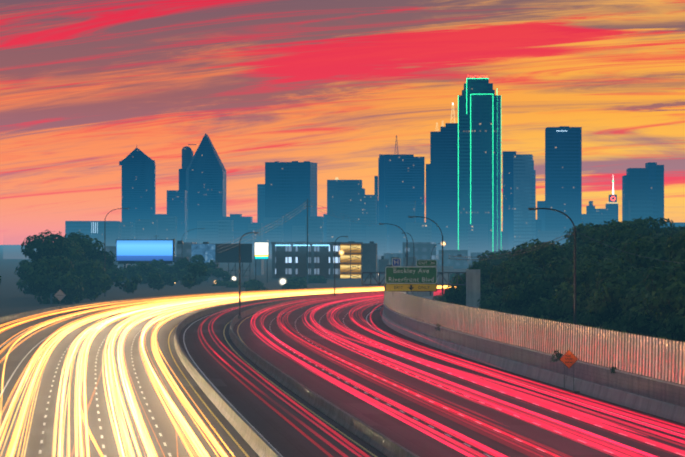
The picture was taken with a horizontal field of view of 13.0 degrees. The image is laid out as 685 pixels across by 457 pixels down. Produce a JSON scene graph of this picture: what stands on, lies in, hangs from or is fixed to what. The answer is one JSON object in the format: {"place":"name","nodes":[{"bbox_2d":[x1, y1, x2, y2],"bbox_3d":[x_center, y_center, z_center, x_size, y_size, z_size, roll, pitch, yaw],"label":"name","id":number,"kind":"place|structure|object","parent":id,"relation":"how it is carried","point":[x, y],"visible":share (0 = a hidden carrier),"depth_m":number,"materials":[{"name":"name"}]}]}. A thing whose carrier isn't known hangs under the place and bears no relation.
{"place":"outdoors","nodes":[
{"label":"outdoors","id":0,"kind":"place"},
{"bbox_2d":[191,244,214,262],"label":"mural face","id":1,"kind":"object","parent":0,"point":[206,252],"visible":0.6,"depth_m":1051.61},
{"bbox_2d":[0,245,471,456],"bbox_3d":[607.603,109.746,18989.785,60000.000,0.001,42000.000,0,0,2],"label":"ground","id":2,"kind":"structure","parent":0,"point":[14,299],"depth_m":870.97,"materials":[{"name":"grey concrete"}]},
{"bbox_2d":[54,290,65,300],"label":"road sign","id":3,"kind":"object","parent":2,"relation":"on","point":[59,295],"visible":0.89,"depth_m":521.64,"materials":[{"name":"silver metal"}]},
{"bbox_2d":[65,221,120,248],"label":"low-rise building","id":4,"kind":"structure","parent":2,"relation":"on","point":[90,229],"depth_m":3310.82,"materials":[{"name":"blue glass"}]},
{"bbox_2d":[119,148,155,222],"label":"skyscraper","id":5,"kind":"structure","parent":2,"relation":"on","point":[138,183],"depth_m":5214.65,"materials":[{"name":"teal glass"}]},
{"bbox_2d":[116,239,174,267],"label":"blue billboard","id":6,"kind":"object","parent":2,"relation":"on","point":[133,262],"visible":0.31,"depth_m":993.35,"materials":[{"name":"grey metal"}]},
{"bbox_2d":[117,240,172,260],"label":"billboard screen","id":7,"kind":"object","parent":6,"relation":"attached to","point":[139,250],"visible":1,"depth_m":990.44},
{"bbox_2d":[167,133,252,241],"bbox_3d":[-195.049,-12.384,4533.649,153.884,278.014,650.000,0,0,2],"label":"skyscraper","id":8,"kind":"structure","parent":2,"relation":"on","point":[199,194],"depth_m":4712.67,"materials":[{"name":"glass"}]},
{"bbox_2d":[0,288,437,456],"bbox_3d":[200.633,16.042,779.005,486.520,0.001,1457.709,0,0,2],"label":"carriageway","id":9,"kind":"structure","parent":2,"relation":"on","point":[185,421],"depth_m":249.48,"materials":[{"name":"asphalt"}]},
{"bbox_2d":[0,285,447,322],"bbox_3d":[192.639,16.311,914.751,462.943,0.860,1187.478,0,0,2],"label":"verge barrier","id":10,"kind":"object","parent":9,"relation":"on","point":[54,309],"visible":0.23,"depth_m":636.19,"materials":[{"name":"concrete"}]},
{"bbox_2d":[174,288,445,456],"bbox_3d":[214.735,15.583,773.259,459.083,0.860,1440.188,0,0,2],"label":"median barrier","id":11,"kind":"object","parent":9,"relation":"on","point":[257,442],"visible":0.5,"depth_m":245.54,"materials":[{"name":"concrete"}]},
{"bbox_2d":[190,286,450,302],"bbox_3d":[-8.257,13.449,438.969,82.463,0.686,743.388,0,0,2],"label":"headlight trails","id":12,"kind":"object","parent":9,"relation":"on","point":[319,292],"visible":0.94,"depth_m":709.09,"materials":[{"name":"yellow"}]},
{"bbox_2d":[0,230,463,303],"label":"trees","id":13,"kind":"object","parent":2,"relation":"on","point":[71,267],"depth_m":661.82,"materials":[{"name":"green plant"}]},
{"bbox_2d":[254,242,268,282],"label":"pylon sign frame","id":14,"kind":"object","parent":2,"relation":"on","point":[267,259],"visible":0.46,"depth_m":931.29,"materials":[{"name":"grey metal"}]},
{"bbox_2d":[255,243,267,258],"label":"billboard screen","id":15,"kind":"object","parent":14,"relation":"attached to","point":[261,250],"visible":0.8,"depth_m":931.11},
{"bbox_2d":[179,302,385,456],"bbox_3d":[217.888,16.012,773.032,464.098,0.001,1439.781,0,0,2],"label":"road","id":16,"kind":"structure","parent":2,"relation":"on","point":[282,423],"depth_m":230.36,"materials":[{"name":"grey asphalt"}]},
{"bbox_2d":[257,161,323,241],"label":"tower slab","id":17,"kind":"structure","parent":2,"relation":"on","point":[285,189],"depth_m":3704.42,"materials":[{"name":"blue glass"}]},
{"bbox_2d":[105,241,489,278],"bbox_3d":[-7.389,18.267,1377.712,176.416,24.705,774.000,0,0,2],"label":"blocks","id":18,"kind":"structure","parent":2,"relation":"on","point":[422,250],"depth_m":1151.42,"materials":[{"name":"grey paint"}]},
{"bbox_2d":[271,242,339,277],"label":"office block","id":19,"kind":"structure","parent":2,"relation":"on","point":[289,259],"depth_m":1050.65,"materials":[{"name":"grey paint"}]},
{"bbox_2d":[104,208,576,324],"bbox_3d":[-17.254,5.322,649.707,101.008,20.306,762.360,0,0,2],"label":"street lamps","id":20,"kind":"object","parent":2,"relation":"on","point":[574,318],"visible":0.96,"depth_m":454.83,"materials":[{"name":"grey metal"}]},
{"bbox_2d":[339,242,362,277],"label":"stair tower","id":21,"kind":"structure","parent":2,"relation":"on","point":[350,259],"depth_m":1054.19,"materials":[{"name":"grey paint"}]},
{"bbox_2d":[327,177,376,242],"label":"tower block","id":22,"kind":"structure","parent":2,"relation":"on","point":[350,199],"depth_m":3301.88,"materials":[{"name":"glass"}]},
{"bbox_2d":[99,201,684,254],"bbox_3d":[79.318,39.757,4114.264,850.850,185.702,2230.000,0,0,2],"label":"distant buildings","id":23,"kind":"structure","parent":2,"relation":"on","point":[162,226],"depth_m":3299.72,"materials":[{"name":"concrete"}]},
{"bbox_2d":[374,136,429,251],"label":"skyscraper with antenna","id":24,"kind":"object","parent":2,"relation":"on","point":[400,177],"visible":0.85,"depth_m":4300.01,"materials":[{"name":"blue glass"}]},
{"bbox_2d":[148,199,682,283],"bbox_3d":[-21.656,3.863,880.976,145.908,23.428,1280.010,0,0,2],"label":"utility poles","id":25,"kind":"object","parent":2,"relation":"on","point":[307,206],"visible":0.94,"depth_m":593.88,"materials":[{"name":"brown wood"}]},
{"bbox_2d":[361,269,479,307],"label":"sign gantry","id":26,"kind":"object","parent":2,"relation":"on","point":[472,283],"visible":0.52,"depth_m":367.98,"materials":[{"name":"grey metal"}]},
{"bbox_2d":[385,258,436,295],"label":"guide sign","id":27,"kind":"object","parent":26,"relation":"attached to","point":[404,284],"visible":1,"depth_m":367.71,"materials":[{"name":"green metal"}]},
{"bbox_2d":[389,277,433,281],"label":"legend line","id":28,"kind":"object","parent":27,"relation":"attached to","point":[415,279],"visible":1,"depth_m":367.66,"materials":[{"name":"white"}]},
{"bbox_2d":[394,268,428,273],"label":"legend line","id":29,"kind":"object","parent":27,"relation":"attached to","point":[411,271],"visible":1,"depth_m":367.71,"materials":[{"name":"white"}]},
{"bbox_2d":[430,102,457,249],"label":"tower with spires","id":30,"kind":"object","parent":2,"relation":"on","point":[444,178],"visible":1,"depth_m":3997.91,"materials":[{"name":"blue glass"}]},
{"bbox_2d":[233,293,684,456],"bbox_3d":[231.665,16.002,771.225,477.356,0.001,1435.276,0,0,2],"label":"road","id":31,"kind":"structure","parent":2,"relation":"on","point":[419,437],"depth_m":236.40,"materials":[{"name":"asphalt"}]},
{"bbox_2d":[229,289,444,456],"bbox_3d":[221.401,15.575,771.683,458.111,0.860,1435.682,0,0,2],"label":"median barrier","id":32,"kind":"object","parent":31,"relation":"on","point":[380,442],"visible":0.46,"depth_m":230.52,"materials":[{"name":"concrete"}]},
{"bbox_2d":[0,291,684,456],"bbox_3d":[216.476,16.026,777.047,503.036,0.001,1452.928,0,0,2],"label":"lane markings","id":33,"kind":"object","parent":31,"relation":"on","point":[220,423],"visible":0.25,"depth_m":249.35,"materials":[{"name":"white paint"}]},
{"bbox_2d":[382,296,684,423],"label":"footing wall","id":34,"kind":"structure","parent":31,"relation":"on","point":[663,410],"depth_m":255.14,"materials":[{"name":"grey concrete"}]},
{"bbox_2d":[383,296,684,408],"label":"footing top","id":35,"kind":"object","parent":34,"relation":"attached to","point":[544,369],"depth_m":259.42,"materials":[{"name":"grey concrete"}]},
{"bbox_2d":[384,292,684,406],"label":"concrete wall","id":36,"kind":"structure","parent":34,"relation":"on","point":[662,391],"depth_m":257.67,"materials":[{"name":"grey concrete"}]},
{"bbox_2d":[435,323,616,372],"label":"wall weeds","id":37,"kind":"object","parent":36,"relation":"attached to","point":[559,356],"depth_m":255.35,"materials":[{"name":"plant"}]},
{"bbox_2d":[383,292,684,387],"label":"wall cap","id":38,"kind":"object","parent":36,"relation":"on","point":[549,354],"depth_m":262.07,"materials":[{"name":"grey concrete"}]},
{"bbox_2d":[384,285,684,384],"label":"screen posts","id":39,"kind":"object","parent":36,"relation":"on","point":[408,305],"visible":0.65,"depth_m":276.25,"materials":[{"name":"beige concrete"}]},
{"bbox_2d":[421,299,684,384],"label":"screen panels","id":40,"kind":"object","parent":39,"relation":"attached to","point":[676,372],"visible":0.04,"depth_m":236.67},
{"bbox_2d":[560,350,577,390],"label":"road work sign","id":41,"kind":"object","parent":31,"relation":"on","point":[563,359],"visible":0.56,"depth_m":241.84,"materials":[{"name":"orange metal"}]},
{"bbox_2d":[559,391,579,392],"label":"sign base","id":42,"kind":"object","parent":31,"relation":"on","point":[569,391],"visible":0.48,"depth_m":241.45,"materials":[{"name":"brown"}]},
{"bbox_2d":[458,75,500,253],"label":"skyscraper","id":43,"kind":"structure","parent":2,"relation":"on","point":[479,151],"depth_m":3304.32,"materials":[{"name":"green glass"}]},
{"bbox_2d":[503,151,535,250],"bbox_3d":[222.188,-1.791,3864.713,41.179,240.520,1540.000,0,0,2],"label":"tower cluster","id":44,"kind":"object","parent":2,"relation":"on","point":[519,194],"visible":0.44,"depth_m":3095.91,"materials":[{"name":"blue glass"}]},
{"bbox_2d":[434,216,684,341],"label":"trees","id":45,"kind":"object","parent":2,"relation":"on","point":[621,291],"depth_m":290.81,"materials":[{"name":"green plant"}]},
{"bbox_2d":[545,126,581,244],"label":"broad tower","id":46,"kind":"structure","parent":2,"relation":"on","point":[563,169],"depth_m":3493.84,"materials":[{"name":"blue glass"}]},
{"bbox_2d":[586,179,617,221],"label":"building","id":47,"kind":"structure","parent":2,"relation":"on","point":[612,206],"depth_m":4090.73,"materials":[{"name":"concrete"}]},
{"bbox_2d":[622,162,663,227],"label":"office building","id":48,"kind":"structure","parent":2,"relation":"on","point":[643,193],"depth_m":2892.60,"materials":[{"name":"blue glass"}]},
{"bbox_2d":[0,0,684,244],"label":"sky","id":49,"kind":"structure","parent":0,"point":[333,85],"materials":[{"name":"orange"}]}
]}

